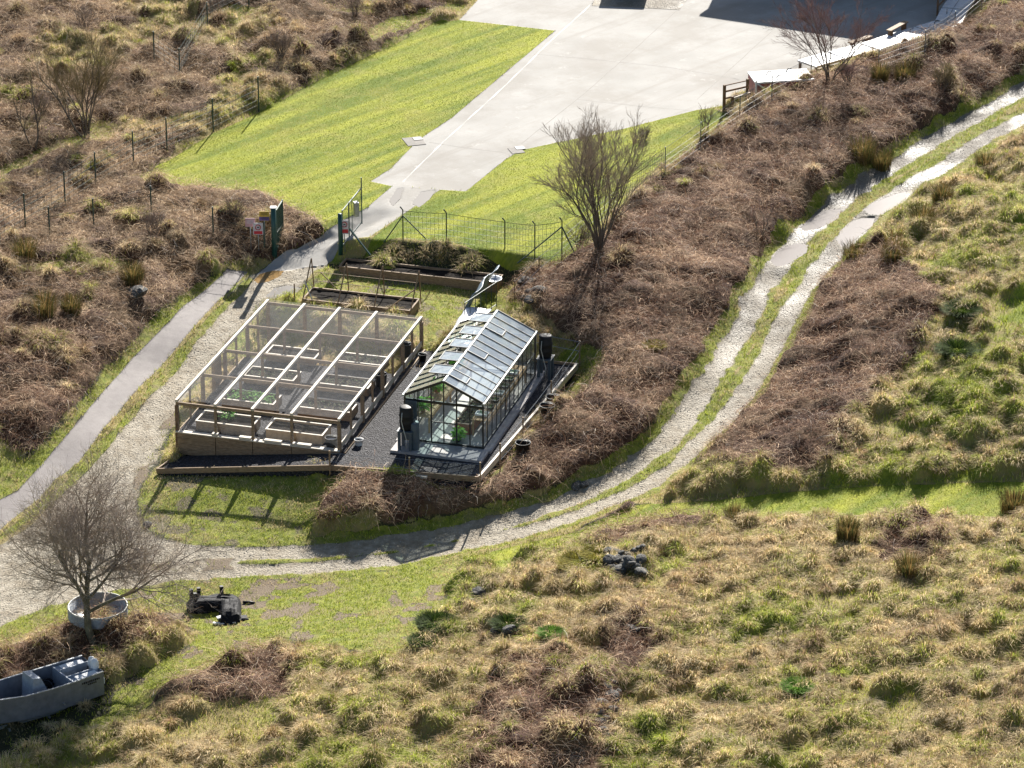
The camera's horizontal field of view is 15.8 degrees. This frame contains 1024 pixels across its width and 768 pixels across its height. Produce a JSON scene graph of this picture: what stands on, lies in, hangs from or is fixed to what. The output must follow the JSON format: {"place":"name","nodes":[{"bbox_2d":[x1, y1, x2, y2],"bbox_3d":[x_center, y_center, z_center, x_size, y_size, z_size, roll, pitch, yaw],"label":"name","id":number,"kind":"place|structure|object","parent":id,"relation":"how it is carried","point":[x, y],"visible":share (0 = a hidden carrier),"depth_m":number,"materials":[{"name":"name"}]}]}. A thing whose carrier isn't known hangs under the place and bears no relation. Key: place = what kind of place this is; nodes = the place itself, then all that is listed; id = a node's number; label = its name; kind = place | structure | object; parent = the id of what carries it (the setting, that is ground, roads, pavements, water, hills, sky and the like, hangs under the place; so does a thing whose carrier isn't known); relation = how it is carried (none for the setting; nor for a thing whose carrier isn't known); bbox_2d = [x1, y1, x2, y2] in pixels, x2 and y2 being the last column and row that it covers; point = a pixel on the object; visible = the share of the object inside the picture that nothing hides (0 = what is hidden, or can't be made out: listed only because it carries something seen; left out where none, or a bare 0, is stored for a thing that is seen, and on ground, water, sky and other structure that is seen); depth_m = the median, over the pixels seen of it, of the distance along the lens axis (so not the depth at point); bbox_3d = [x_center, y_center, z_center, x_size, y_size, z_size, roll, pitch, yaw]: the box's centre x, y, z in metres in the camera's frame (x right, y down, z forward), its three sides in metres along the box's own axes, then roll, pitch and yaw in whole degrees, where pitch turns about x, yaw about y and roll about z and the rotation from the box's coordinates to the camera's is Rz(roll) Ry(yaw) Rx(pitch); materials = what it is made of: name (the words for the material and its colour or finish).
{"place":"outdoors","nodes":[
{"label":"outdoors","id":0,"kind":"place"},
{"bbox_2d":[0,0,1023,767],"bbox_3d":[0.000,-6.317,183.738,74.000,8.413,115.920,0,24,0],"label":"ground","id":1,"kind":"structure","parent":0,"point":[298,534],"depth_m":166.77,"materials":[{"name":"green plant"}]},
{"bbox_2d":[5,234,40,263],"bbox_3d":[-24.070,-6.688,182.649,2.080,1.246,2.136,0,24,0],"label":"rush clump","id":2,"kind":"object","parent":1,"relation":"on","point":[22,249],"visible":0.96,"depth_m":182.47,"materials":[{"name":"brown plant"}]},
{"bbox_2d":[12,67,47,148],"bbox_3d":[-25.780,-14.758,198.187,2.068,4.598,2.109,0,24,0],"label":"sapling","id":3,"kind":"object","parent":1,"relation":"on","point":[37,121],"visible":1,"depth_m":198.22,"materials":[{"name":"brown plant"}]},
{"bbox_2d":[0,678,79,731],"bbox_3d":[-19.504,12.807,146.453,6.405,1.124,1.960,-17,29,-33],"label":"boat trailer","id":4,"kind":"object","parent":1,"relation":"on","point":[48,684],"visible":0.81,"depth_m":146.91,"materials":[{"name":"metal"}]},
{"bbox_2d":[0,655,104,723],"bbox_3d":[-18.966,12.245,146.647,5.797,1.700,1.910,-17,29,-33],"label":"boat","id":5,"kind":"object","parent":4,"relation":"on","point":[26,695],"visible":1,"depth_m":146.73,"materials":[{"name":"metal"}]},
{"bbox_2d":[25,285,60,319],"bbox_3d":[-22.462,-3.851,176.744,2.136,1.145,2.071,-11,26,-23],"label":"rush clump","id":6,"kind":"object","parent":1,"relation":"on","point":[43,307],"visible":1,"depth_m":176.68,"materials":[{"name":"brown plant"}]},
{"bbox_2d":[0,27,131,138],"bbox_3d":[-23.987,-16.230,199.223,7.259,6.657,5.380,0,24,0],"label":"bare tree","id":7,"kind":"object","parent":1,"relation":"on","point":[102,78],"visible":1,"depth_m":199.12,"materials":[{"name":"brown plant"}]},
{"bbox_2d":[56,291,86,317],"bbox_3d":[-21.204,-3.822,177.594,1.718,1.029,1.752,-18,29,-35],"label":"rush clump","id":8,"kind":"object","parent":1,"relation":"on","point":[71,304],"visible":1,"depth_m":177.48,"materials":[{"name":"brown plant"}]},
{"bbox_2d":[67,2,99,27],"bbox_3d":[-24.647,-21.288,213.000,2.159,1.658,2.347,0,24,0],"label":"bare bush","id":9,"kind":"object","parent":1,"relation":"on","point":[78,13],"visible":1,"depth_m":212.65,"materials":[{"name":"brown plant"}]},
{"bbox_2d":[67,592,127,628],"bbox_3d":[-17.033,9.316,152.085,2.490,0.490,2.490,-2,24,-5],"label":"feed ring","id":10,"kind":"object","parent":1,"relation":"on","point":[72,616],"visible":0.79,"depth_m":152.35,"materials":[{"name":"metal"}]},
{"bbox_2d":[0,440,241,652],"bbox_3d":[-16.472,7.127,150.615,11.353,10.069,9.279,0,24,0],"label":"bare tree","id":11,"kind":"object","parent":1,"relation":"on","point":[69,541],"visible":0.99,"depth_m":149.87,"materials":[{"name":"grey plant"}]},
{"bbox_2d":[0,268,247,528],"bbox_3d":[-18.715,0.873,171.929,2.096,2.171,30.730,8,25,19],"label":"footpath","id":12,"kind":"structure","parent":1,"relation":"on","point":[112,399],"depth_m":173.22,"materials":[{"name":"grey concrete"}]},
{"bbox_2d":[0,77,259,241],"bbox_3d":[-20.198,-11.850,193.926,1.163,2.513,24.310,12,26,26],"label":"old fence","id":13,"kind":"object","parent":1,"relation":"on","point":[133,154],"visible":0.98,"depth_m":194.36,"materials":[{"name":"brown wood"}]},
{"bbox_2d":[115,259,148,286],"bbox_3d":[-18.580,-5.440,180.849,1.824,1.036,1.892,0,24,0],"label":"rush clump","id":14,"kind":"object","parent":1,"relation":"on","point":[133,276],"visible":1,"depth_m":180.66,"materials":[{"name":"brown plant"}]},
{"bbox_2d":[0,185,264,247],"bbox_3d":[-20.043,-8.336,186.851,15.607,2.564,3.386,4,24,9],"label":"old fence","id":15,"kind":"object","parent":1,"relation":"on","point":[49,216],"visible":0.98,"depth_m":186.25,"materials":[{"name":"brown wood"}]},
{"bbox_2d":[136,207,170,235],"bbox_3d":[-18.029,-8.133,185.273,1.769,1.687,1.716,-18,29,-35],"label":"bare bush","id":16,"kind":"object","parent":1,"relation":"on","point":[152,222],"visible":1,"depth_m":185.31,"materials":[{"name":"brown plant"}]},
{"bbox_2d":[153,0,249,74],"bbox_3d":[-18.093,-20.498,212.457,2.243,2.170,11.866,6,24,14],"label":"old fence","id":17,"kind":"object","parent":1,"relation":"on","point":[154,49],"visible":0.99,"depth_m":209.11,"materials":[{"name":"brown wood"}]},
{"bbox_2d":[186,585,254,624],"bbox_3d":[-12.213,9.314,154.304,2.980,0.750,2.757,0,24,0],"label":"covered machine","id":18,"kind":"object","parent":1,"relation":"on","point":[231,611],"visible":0.95,"depth_m":154.54,"materials":[{"name":"black plastic"}]},
{"bbox_2d":[220,195,252,220],"bbox_3d":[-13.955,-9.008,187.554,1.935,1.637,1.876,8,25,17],"label":"bare bush","id":19,"kind":"object","parent":1,"relation":"on","point":[228,204],"visible":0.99,"depth_m":187.37,"materials":[{"name":"brown plant"}]},
{"bbox_2d":[158,454,337,476],"bbox_3d":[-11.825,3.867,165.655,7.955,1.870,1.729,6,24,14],"label":"gravel ramp","id":20,"kind":"structure","parent":1,"relation":"on","point":[239,460],"depth_m":165.42,"materials":[{"name":"stone"}]},
{"bbox_2d":[270,199,283,257],"bbox_3d":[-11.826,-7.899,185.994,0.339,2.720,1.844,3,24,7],"label":"steel gate","id":21,"kind":"structure","parent":1,"relation":"on","point":[277,220],"depth_m":185.53,"materials":[{"name":"green metal"}]},
{"bbox_2d":[261,26,295,58],"bbox_3d":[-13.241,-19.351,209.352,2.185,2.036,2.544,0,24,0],"label":"bare bush","id":22,"kind":"object","parent":1,"relation":"on","point":[276,43],"visible":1,"depth_m":209.30,"materials":[{"name":"brown plant"}]},
{"bbox_2d":[175,299,423,455],"bbox_3d":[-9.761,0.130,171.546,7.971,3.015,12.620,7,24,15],"label":"fruit cage","id":23,"kind":"object","parent":1,"relation":"on","point":[195,443],"visible":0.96,"depth_m":169.05,"materials":[{"name":"brown wood"}]},
{"bbox_2d":[302,287,419,316],"bbox_3d":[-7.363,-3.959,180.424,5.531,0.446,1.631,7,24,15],"label":"raised bed","id":24,"kind":"object","parent":1,"relation":"on","point":[327,294],"visible":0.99,"depth_m":180.44,"materials":[{"name":"brown wood"}]},
{"bbox_2d":[294,258,421,316],"bbox_3d":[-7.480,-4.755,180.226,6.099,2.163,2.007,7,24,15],"label":"bean frame","id":25,"kind":"object","parent":24,"relation":"on","point":[379,278],"visible":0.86,"depth_m":180.28,"materials":[{"name":"brown wood"}]},
{"bbox_2d":[156,349,577,481],"bbox_3d":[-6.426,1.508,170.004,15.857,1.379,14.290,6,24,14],"label":"platform edging","id":26,"kind":"object","parent":1,"relation":"on","point":[487,468],"visible":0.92,"depth_m":164.94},
{"bbox_2d":[180,350,575,488],"bbox_3d":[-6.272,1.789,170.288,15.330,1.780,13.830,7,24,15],"label":"gravel platform","id":27,"kind":"structure","parent":1,"relation":"on","point":[378,438],"depth_m":168.76,"materials":[{"name":"gravel"}]},
{"bbox_2d":[195,410,260,435],"bbox_3d":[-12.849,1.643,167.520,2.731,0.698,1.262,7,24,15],"label":"raised bed","id":28,"kind":"object","parent":27,"relation":"on","point":[233,423],"visible":0.98,"depth_m":167.32,"materials":[{"name":"beige wood"}]},
{"bbox_2d":[221,388,282,412],"bbox_3d":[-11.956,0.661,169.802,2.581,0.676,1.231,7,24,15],"label":"raised bed","id":29,"kind":"object","parent":27,"relation":"on","point":[231,398],"visible":0.88,"depth_m":169.53,"materials":[{"name":"beige wood"}]},
{"bbox_2d":[244,366,301,388],"bbox_3d":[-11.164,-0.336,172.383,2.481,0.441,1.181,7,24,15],"label":"raised bed","id":30,"kind":"object","parent":27,"relation":"on","point":[271,374],"visible":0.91,"depth_m":172.25,"materials":[{"name":"beige wood"}]},
{"bbox_2d":[265,345,318,365],"bbox_3d":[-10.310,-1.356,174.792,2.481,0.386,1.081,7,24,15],"label":"raised bed","id":31,"kind":"object","parent":27,"relation":"on","point":[294,352],"visible":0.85,"depth_m":174.70,"materials":[{"name":"beige wood"}]},
{"bbox_2d":[265,418,331,443],"bbox_3d":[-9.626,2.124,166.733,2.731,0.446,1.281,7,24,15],"label":"raised bed","id":32,"kind":"object","parent":27,"relation":"on","point":[303,431],"visible":1,"depth_m":166.49,"materials":[{"name":"beige wood"}]},
{"bbox_2d":[297,396,358,420],"bbox_3d":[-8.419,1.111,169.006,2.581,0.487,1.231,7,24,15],"label":"raised bed","id":33,"kind":"object","parent":27,"relation":"on","point":[333,409],"visible":0.91,"depth_m":168.74,"materials":[{"name":"beige wood"}]},
{"bbox_2d":[318,373,375,395],"bbox_3d":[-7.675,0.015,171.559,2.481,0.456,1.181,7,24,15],"label":"raised bed","id":34,"kind":"object","parent":27,"relation":"on","point":[351,383],"visible":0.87,"depth_m":171.44,"materials":[{"name":"beige wood"}]},
{"bbox_2d":[338,352,388,371],"bbox_3d":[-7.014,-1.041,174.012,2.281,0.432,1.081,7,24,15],"label":"raised bed","id":35,"kind":"object","parent":27,"relation":"on","point":[364,359],"visible":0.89,"depth_m":173.97,"materials":[{"name":"beige wood"}]},
{"bbox_2d":[396,427,412,451],"bbox_3d":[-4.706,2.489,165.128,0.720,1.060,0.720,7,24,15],"label":"butt stand","id":36,"kind":"object","parent":27,"relation":"on","point":[401,437],"visible":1,"depth_m":164.86,"materials":[{"name":"blue metal"}]},
{"bbox_2d":[399,404,413,447],"bbox_3d":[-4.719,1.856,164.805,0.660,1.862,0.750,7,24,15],"label":"water butt","id":37,"kind":"object","parent":36,"relation":"on","point":[406,415],"visible":1,"depth_m":164.46,"materials":[{"name":"black plastic"}]},
{"bbox_2d":[390,365,544,463],"bbox_3d":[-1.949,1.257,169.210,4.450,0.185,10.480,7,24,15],"label":"concrete plinth","id":38,"kind":"structure","parent":27,"relation":"on","point":[453,452],"depth_m":167.04,"materials":[{"name":"grey concrete"}]},
{"bbox_2d":[410,420,419,450],"bbox_3d":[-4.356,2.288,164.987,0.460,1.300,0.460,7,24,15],"label":"water drum","id":39,"kind":"object","parent":38,"relation":"on","point":[415,435],"visible":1,"depth_m":164.80,"materials":[{"name":"blue plastic"}]},
{"bbox_2d":[419,361,470,432],"bbox_3d":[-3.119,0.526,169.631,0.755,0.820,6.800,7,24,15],"label":"potting bench","id":40,"kind":"object","parent":38,"relation":"on","point":[448,390],"visible":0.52,"depth_m":168.30,"materials":[{"name":"wood"}]},
{"bbox_2d":[454,400,481,434],"bbox_3d":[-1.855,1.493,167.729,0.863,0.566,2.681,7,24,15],"label":"raised bed","id":41,"kind":"object","parent":38,"relation":"on","point":[463,419],"visible":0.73,"depth_m":167.21,"materials":[{"name":"wood"}]},
{"bbox_2d":[402,310,537,448],"bbox_3d":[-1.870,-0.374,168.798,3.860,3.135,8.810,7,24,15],"label":"greenhouse","id":42,"kind":"object","parent":38,"relation":"on","point":[446,352],"visible":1,"depth_m":167.51,"materials":[{"name":"glass"}]},
{"bbox_2d":[472,365,525,436],"bbox_3d":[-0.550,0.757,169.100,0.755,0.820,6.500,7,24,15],"label":"potting bench","id":43,"kind":"object","parent":38,"relation":"on","point":[479,418],"visible":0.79,"depth_m":168.50,"materials":[{"name":"wood"}]},
{"bbox_2d":[536,354,554,380],"bbox_3d":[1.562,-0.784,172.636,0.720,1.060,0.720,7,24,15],"label":"butt stand","id":44,"kind":"object","parent":27,"relation":"on","point":[550,366],"visible":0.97,"depth_m":172.45,"materials":[{"name":"blue metal"}]},
{"bbox_2d":[538,333,552,374],"bbox_3d":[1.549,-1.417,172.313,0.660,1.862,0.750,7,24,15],"label":"water butt","id":45,"kind":"object","parent":44,"relation":"on","point":[545,343],"visible":1,"depth_m":171.98,"materials":[{"name":"black plastic"}]},
{"bbox_2d":[338,258,502,291],"bbox_3d":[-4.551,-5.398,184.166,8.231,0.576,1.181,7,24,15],"label":"long planter","id":46,"kind":"object","parent":1,"relation":"on","point":[454,278],"visible":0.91,"depth_m":183.91,"materials":[{"name":"brown wood"}]},
{"bbox_2d":[405,630,440,648],"bbox_3d":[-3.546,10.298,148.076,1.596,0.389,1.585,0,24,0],"label":"moss hummock","id":47,"kind":"object","parent":1,"relation":"on","point":[422,641],"visible":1,"depth_m":148.02,"materials":[{"name":"green plant"}]},
{"bbox_2d":[411,609,461,633],"bbox_3d":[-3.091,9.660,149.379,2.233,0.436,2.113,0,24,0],"label":"moss hummock","id":48,"kind":"object","parent":1,"relation":"on","point":[422,621],"visible":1,"depth_m":149.52,"materials":[{"name":"green plant"}]},
{"bbox_2d":[444,307,490,339],"bbox_3d":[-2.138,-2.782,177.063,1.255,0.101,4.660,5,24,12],"label":"ground sheet","id":49,"kind":"object","parent":1,"relation":"on","point":[468,314],"visible":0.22,"depth_m":178.57,"materials":[{"name":"white plastic"}]},
{"bbox_2d":[462,265,499,312],"bbox_3d":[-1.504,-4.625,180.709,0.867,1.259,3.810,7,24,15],"label":"draped sheet","id":50,"kind":"object","parent":1,"relation":"on","point":[483,285],"visible":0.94,"depth_m":180.96,"materials":[{"name":"grey plastic"}]},
{"bbox_2d":[487,611,529,632],"bbox_3d":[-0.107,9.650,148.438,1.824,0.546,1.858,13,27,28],"label":"moss hummock","id":51,"kind":"object","parent":1,"relation":"on","point":[504,618],"visible":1,"depth_m":148.49,"materials":[{"name":"green plant"}]},
{"bbox_2d":[0,0,1023,767],"bbox_3d":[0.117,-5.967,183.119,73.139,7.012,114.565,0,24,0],"label":"tussock grass","id":52,"kind":"structure","parent":1,"relation":"on","point":[858,566],"depth_m":148.80,"materials":[{"name":"beige plant"}]},
{"bbox_2d":[0,0,1023,767],"bbox_3d":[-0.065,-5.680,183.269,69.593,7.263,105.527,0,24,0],"label":"dead bracken","id":53,"kind":"object","parent":1,"relation":"on","point":[628,334],"visible":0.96,"depth_m":180.54,"materials":[{"name":"brown plant"}]},
{"bbox_2d":[499,340,579,469],"bbox_3d":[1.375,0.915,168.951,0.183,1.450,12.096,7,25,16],"label":"wire fence","id":54,"kind":"object","parent":1,"relation":"on","point":[522,420],"visible":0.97,"depth_m":166.40,"materials":[{"name":"metal"}]},
{"bbox_2d":[534,623,567,641],"bbox_3d":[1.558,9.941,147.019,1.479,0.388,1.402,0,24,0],"label":"moss hummock","id":55,"kind":"object","parent":1,"relation":"on","point":[553,628],"visible":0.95,"depth_m":147.05,"materials":[{"name":"green plant"}]},
{"bbox_2d":[554,549,603,573],"bbox_3d":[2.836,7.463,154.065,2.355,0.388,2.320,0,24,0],"label":"moss hummock","id":56,"kind":"object","parent":1,"relation":"on","point":[571,556],"visible":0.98,"depth_m":154.10,"materials":[{"name":"green plant"}]},
{"bbox_2d":[578,544,615,562],"bbox_3d":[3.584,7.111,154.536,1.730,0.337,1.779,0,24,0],"label":"moss hummock","id":57,"kind":"object","parent":1,"relation":"on","point":[587,550],"visible":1,"depth_m":154.55,"materials":[{"name":"green plant"}]},
{"bbox_2d":[532,102,667,250],"bbox_3d":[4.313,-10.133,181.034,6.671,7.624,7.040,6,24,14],"label":"bare tree","id":58,"kind":"object","parent":1,"relation":"on","point":[589,147],"visible":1,"depth_m":180.48,"materials":[{"name":"brown plant"}]},
{"bbox_2d":[258,0,952,274],"bbox_3d":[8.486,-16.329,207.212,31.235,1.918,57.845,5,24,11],"label":"concrete yard","id":59,"kind":"structure","parent":1,"relation":"on","point":[719,38],"depth_m":210.10,"materials":[{"name":"grey concrete"}]},
{"bbox_2d":[338,177,370,255],"bbox_3d":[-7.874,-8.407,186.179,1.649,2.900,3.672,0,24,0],"label":"steel gate","id":60,"kind":"structure","parent":59,"relation":"on","point":[356,213],"depth_m":185.78,"materials":[{"name":"green metal"}]},
{"bbox_2d":[412,190,435,206],"bbox_3d":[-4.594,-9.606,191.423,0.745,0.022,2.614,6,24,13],"label":"puddle","id":61,"kind":"object","parent":59,"relation":"on","point":[422,198],"visible":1,"depth_m":191.38,"materials":[{"name":"grey liquid"}]},
{"bbox_2d":[797,53,843,73],"bbox_3d":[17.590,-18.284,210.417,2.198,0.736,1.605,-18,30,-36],"label":"deck section","id":62,"kind":"object","parent":59,"relation":"on","point":[832,60],"visible":0.53,"depth_m":210.17,"materials":[{"name":"grey wood"}]},
{"bbox_2d":[828,44,875,63],"bbox_3d":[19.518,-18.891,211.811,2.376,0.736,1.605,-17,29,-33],"label":"deck section","id":63,"kind":"object","parent":59,"relation":"on","point":[835,52],"visible":0.32,"depth_m":211.65,"materials":[{"name":"grey wood"}]},
{"bbox_2d":[860,35,900,53],"bbox_3d":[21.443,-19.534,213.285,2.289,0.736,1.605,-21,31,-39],"label":"deck section","id":64,"kind":"object","parent":59,"relation":"on","point":[881,39],"visible":0.54,"depth_m":213.15,"materials":[{"name":"wood"}]},
{"bbox_2d":[892,27,926,39],"bbox_3d":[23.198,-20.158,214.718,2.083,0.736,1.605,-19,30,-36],"label":"deck section","id":65,"kind":"object","parent":59,"relation":"on","point":[898,34],"visible":0.53,"depth_m":214.67,"materials":[{"name":"grey wood"}]},
{"bbox_2d":[935,8,967,24],"bbox_3d":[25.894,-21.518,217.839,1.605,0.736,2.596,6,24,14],"label":"deck section","id":66,"kind":"object","parent":59,"relation":"on","point":[944,13],"visible":0.74,"depth_m":217.87,"materials":[{"name":"grey wood"}]},
{"bbox_2d":[942,0,975,17],"bbox_3d":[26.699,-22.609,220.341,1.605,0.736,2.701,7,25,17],"label":"deck section","id":67,"kind":"object","parent":59,"relation":"on","point":[953,4],"visible":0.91,"depth_m":219.73,"materials":[{"name":"grey concrete"}]},
{"bbox_2d":[561,57,811,256],"bbox_3d":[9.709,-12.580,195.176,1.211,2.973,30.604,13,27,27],"label":"chain link fence","id":68,"kind":"object","parent":1,"relation":"on","point":[573,229],"visible":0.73,"depth_m":195.12,"materials":[{"name":"grey metal"}]},
{"bbox_2d":[717,501,752,522],"bbox_3d":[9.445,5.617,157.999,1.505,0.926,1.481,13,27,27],"label":"rush clump","id":69,"kind":"object","parent":1,"relation":"on","point":[731,512],"visible":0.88,"depth_m":158.12,"materials":[{"name":"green plant"}]},
{"bbox_2d":[722,78,750,113],"bbox_3d":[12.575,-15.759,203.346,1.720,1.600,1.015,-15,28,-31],"label":"timber barrier","id":70,"kind":"object","parent":1,"relation":"on","point":[733,97],"visible":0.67,"depth_m":203.38,"materials":[{"name":"brown wood"}]},
{"bbox_2d":[747,68,813,94],"bbox_3d":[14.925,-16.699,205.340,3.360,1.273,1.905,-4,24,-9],"label":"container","id":71,"kind":"object","parent":1,"relation":"on","point":[756,78],"visible":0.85,"depth_m":204.85,"materials":[{"name":"paint"}]},
{"bbox_2d":[778,675,814,697],"bbox_3d":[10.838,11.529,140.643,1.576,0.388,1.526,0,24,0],"label":"moss hummock","id":72,"kind":"object","parent":1,"relation":"on","point":[796,690],"visible":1,"depth_m":140.56,"materials":[{"name":"green plant"}]},
{"bbox_2d":[756,0,892,83],"bbox_3d":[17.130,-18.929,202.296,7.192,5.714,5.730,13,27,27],"label":"birch tree","id":73,"kind":"object","parent":1,"relation":"on","point":[805,19],"visible":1,"depth_m":202.02,"materials":[{"name":"brown plant"}]},
{"bbox_2d":[830,514,866,543],"bbox_3d":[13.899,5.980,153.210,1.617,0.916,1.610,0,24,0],"label":"rush clump","id":74,"kind":"object","parent":1,"relation":"on","point":[848,531],"visible":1,"depth_m":153.13,"materials":[{"name":"brown plant"}]},
{"bbox_2d":[834,57,863,84],"bbox_3d":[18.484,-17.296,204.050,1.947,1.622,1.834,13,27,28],"label":"bare bush","id":75,"kind":"object","parent":1,"relation":"on","point":[846,72],"visible":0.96,"depth_m":203.82,"materials":[{"name":"brown plant"}]},
{"bbox_2d":[837,237,873,261],"bbox_3d":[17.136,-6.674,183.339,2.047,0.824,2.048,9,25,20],"label":"rush clump","id":76,"kind":"object","parent":1,"relation":"on","point":[851,248],"visible":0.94,"depth_m":183.39,"materials":[{"name":"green plant"}]},
{"bbox_2d":[840,130,880,165],"bbox_3d":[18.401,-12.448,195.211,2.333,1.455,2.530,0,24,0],"label":"rush clump","id":77,"kind":"object","parent":1,"relation":"on","point":[868,153],"visible":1,"depth_m":194.95,"materials":[{"name":"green plant"}]},
{"bbox_2d":[867,57,897,86],"bbox_3d":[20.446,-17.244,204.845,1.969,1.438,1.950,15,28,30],"label":"rush clump","id":78,"kind":"object","parent":1,"relation":"on","point":[879,73],"visible":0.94,"depth_m":204.62,"materials":[{"name":"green plant"}]},
{"bbox_2d":[871,147,896,171],"bbox_3d":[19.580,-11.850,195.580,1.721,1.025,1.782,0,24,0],"label":"rush clump","id":79,"kind":"object","parent":1,"relation":"on","point":[881,161],"visible":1,"depth_m":195.40,"materials":[{"name":"green plant"}]},
{"bbox_2d":[876,237,911,265],"bbox_3d":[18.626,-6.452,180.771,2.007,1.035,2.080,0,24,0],"label":"rush clump","id":80,"kind":"object","parent":1,"relation":"on","point":[889,254],"visible":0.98,"depth_m":180.55,"materials":[{"name":"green plant"}]},
{"bbox_2d":[881,226,906,244],"bbox_3d":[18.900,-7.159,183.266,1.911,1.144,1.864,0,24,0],"label":"rush clump","id":81,"kind":"object","parent":1,"relation":"on","point":[892,233],"visible":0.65,"depth_m":183.36,"materials":[{"name":"beige plant"}]},
{"bbox_2d":[888,59,919,82],"bbox_3d":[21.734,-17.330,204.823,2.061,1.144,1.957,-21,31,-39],"label":"rush clump","id":82,"kind":"object","parent":1,"relation":"on","point":[902,69],"visible":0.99,"depth_m":204.67,"materials":[{"name":"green plant"}]},
{"bbox_2d":[890,548,934,579],"bbox_3d":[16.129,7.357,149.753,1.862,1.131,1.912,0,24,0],"label":"rush clump","id":83,"kind":"object","parent":1,"relation":"on","point":[906,564],"visible":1,"depth_m":149.69,"materials":[{"name":"brown plant"}]},
{"bbox_2d":[905,200,940,224],"bbox_3d":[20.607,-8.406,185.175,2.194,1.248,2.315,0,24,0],"label":"rush clump","id":84,"kind":"object","parent":1,"relation":"on","point":[925,212],"visible":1,"depth_m":185.44,"materials":[{"name":"beige plant"}]},
{"bbox_2d":[878,0,986,66],"bbox_3d":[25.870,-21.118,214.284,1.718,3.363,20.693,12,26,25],"label":"chain link fence","id":85,"kind":"object","parent":1,"relation":"on","point":[941,24],"visible":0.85,"depth_m":210.39,"materials":[{"name":"grey metal"}]},
{"bbox_2d":[928,181,958,206],"bbox_3d":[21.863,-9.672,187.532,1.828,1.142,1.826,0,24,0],"label":"rush clump","id":86,"kind":"object","parent":1,"relation":"on","point":[940,191],"visible":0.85,"depth_m":187.45,"materials":[{"name":"beige plant"}]},
{"bbox_2d":[932,60,956,92],"bbox_3d":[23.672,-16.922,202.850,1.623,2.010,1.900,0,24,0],"label":"grass tuft","id":87,"kind":"object","parent":1,"relation":"on","point":[944,78],"visible":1,"depth_m":202.90,"materials":[{"name":"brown plant"}]},
{"bbox_2d":[931,335,982,360],"bbox_3d":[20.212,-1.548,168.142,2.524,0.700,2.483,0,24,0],"label":"moss hummock","id":88,"kind":"object","parent":1,"relation":"on","point":[947,348],"visible":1,"depth_m":168.13,"materials":[{"name":"green plant"}]},
{"bbox_2d":[938,298,984,321],"bbox_3d":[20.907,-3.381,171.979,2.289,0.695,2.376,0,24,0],"label":"moss hummock","id":89,"kind":"object","parent":1,"relation":"on","point":[963,312],"visible":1,"depth_m":171.85,"materials":[{"name":"green plant"}]},
{"bbox_2d":[970,148,1002,169],"bbox_3d":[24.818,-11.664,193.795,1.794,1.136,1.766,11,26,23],"label":"rush clump","id":90,"kind":"object","parent":1,"relation":"on","point":[981,161],"visible":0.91,"depth_m":193.79,"materials":[{"name":"green plant"}]},
{"bbox_2d":[0,0,1023,625],"bbox_3d":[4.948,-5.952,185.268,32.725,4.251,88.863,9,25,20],"label":"gravel track","id":91,"kind":"structure","parent":0,"point":[212,344],"depth_m":167.99,"materials":[{"name":"grey gravel"}]},
{"bbox_2d":[254,271,283,282],"bbox_3d":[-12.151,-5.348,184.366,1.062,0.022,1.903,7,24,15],"label":"puddle","id":92,"kind":"object","parent":91,"relation":"on","point":[266,277],"visible":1,"depth_m":184.36,"materials":[{"name":"brown liquid"}]},
{"bbox_2d":[265,285,301,298],"bbox_3d":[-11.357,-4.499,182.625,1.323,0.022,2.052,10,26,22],"label":"puddle","id":93,"kind":"object","parent":91,"relation":"on","point":[282,290],"visible":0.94,"depth_m":182.88,"materials":[{"name":"grey liquid"}]},
{"bbox_2d":[770,243,807,266],"bbox_3d":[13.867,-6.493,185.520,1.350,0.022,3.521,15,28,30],"label":"puddle","id":94,"kind":"object","parent":91,"relation":"on","point":[787,255],"visible":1,"depth_m":185.50,"materials":[{"name":"grey liquid"}]},
{"bbox_2d":[800,209,840,230],"bbox_3d":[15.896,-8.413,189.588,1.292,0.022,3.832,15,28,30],"label":"puddle","id":95,"kind":"object","parent":91,"relation":"on","point":[822,219],"visible":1,"depth_m":189.61,"materials":[{"name":"grey liquid"}]},
{"bbox_2d":[836,218,874,246],"bbox_3d":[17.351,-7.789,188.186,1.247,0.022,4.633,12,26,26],"label":"puddle","id":96,"kind":"object","parent":91,"relation":"on","point":[852,230],"visible":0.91,"depth_m":188.34,"materials":[{"name":"grey liquid"}]},
{"bbox_2d":[864,192,906,214],"bbox_3d":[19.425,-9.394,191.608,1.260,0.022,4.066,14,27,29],"label":"puddle","id":97,"kind":"object","parent":91,"relation":"on","point":[881,206],"visible":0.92,"depth_m":191.34,"materials":[{"name":"grey liquid"}]},
{"bbox_2d":[139,19,1023,560],"bbox_3d":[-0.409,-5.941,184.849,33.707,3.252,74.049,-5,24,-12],"label":"lawn","id":98,"kind":"structure","parent":0,"point":[443,54],"depth_m":196.49,"materials":[{"name":"green plant"}]},
{"bbox_2d":[383,206,574,262],"bbox_3d":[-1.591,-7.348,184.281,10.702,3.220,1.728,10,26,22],"label":"fence","id":99,"kind":"object","parent":98,"relation":"on","point":[534,225],"visible":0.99,"depth_m":184.87,"materials":[{"name":"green metal"}]},
{"bbox_2d":[563,218,597,248],"bbox_3d":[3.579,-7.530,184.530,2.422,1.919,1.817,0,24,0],"label":"bare bush","id":100,"kind":"object","parent":98,"relation":"on","point":[582,234],"visible":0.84,"depth_m":184.43,"materials":[{"name":"brown plant"}]},
{"bbox_2d":[994,485,1023,515],"bbox_3d":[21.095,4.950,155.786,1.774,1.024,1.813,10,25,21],"label":"rush clump","id":101,"kind":"object","parent":98,"relation":"on","point":[1014,499],"visible":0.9,"depth_m":155.74,"materials":[{"name":"green plant"}]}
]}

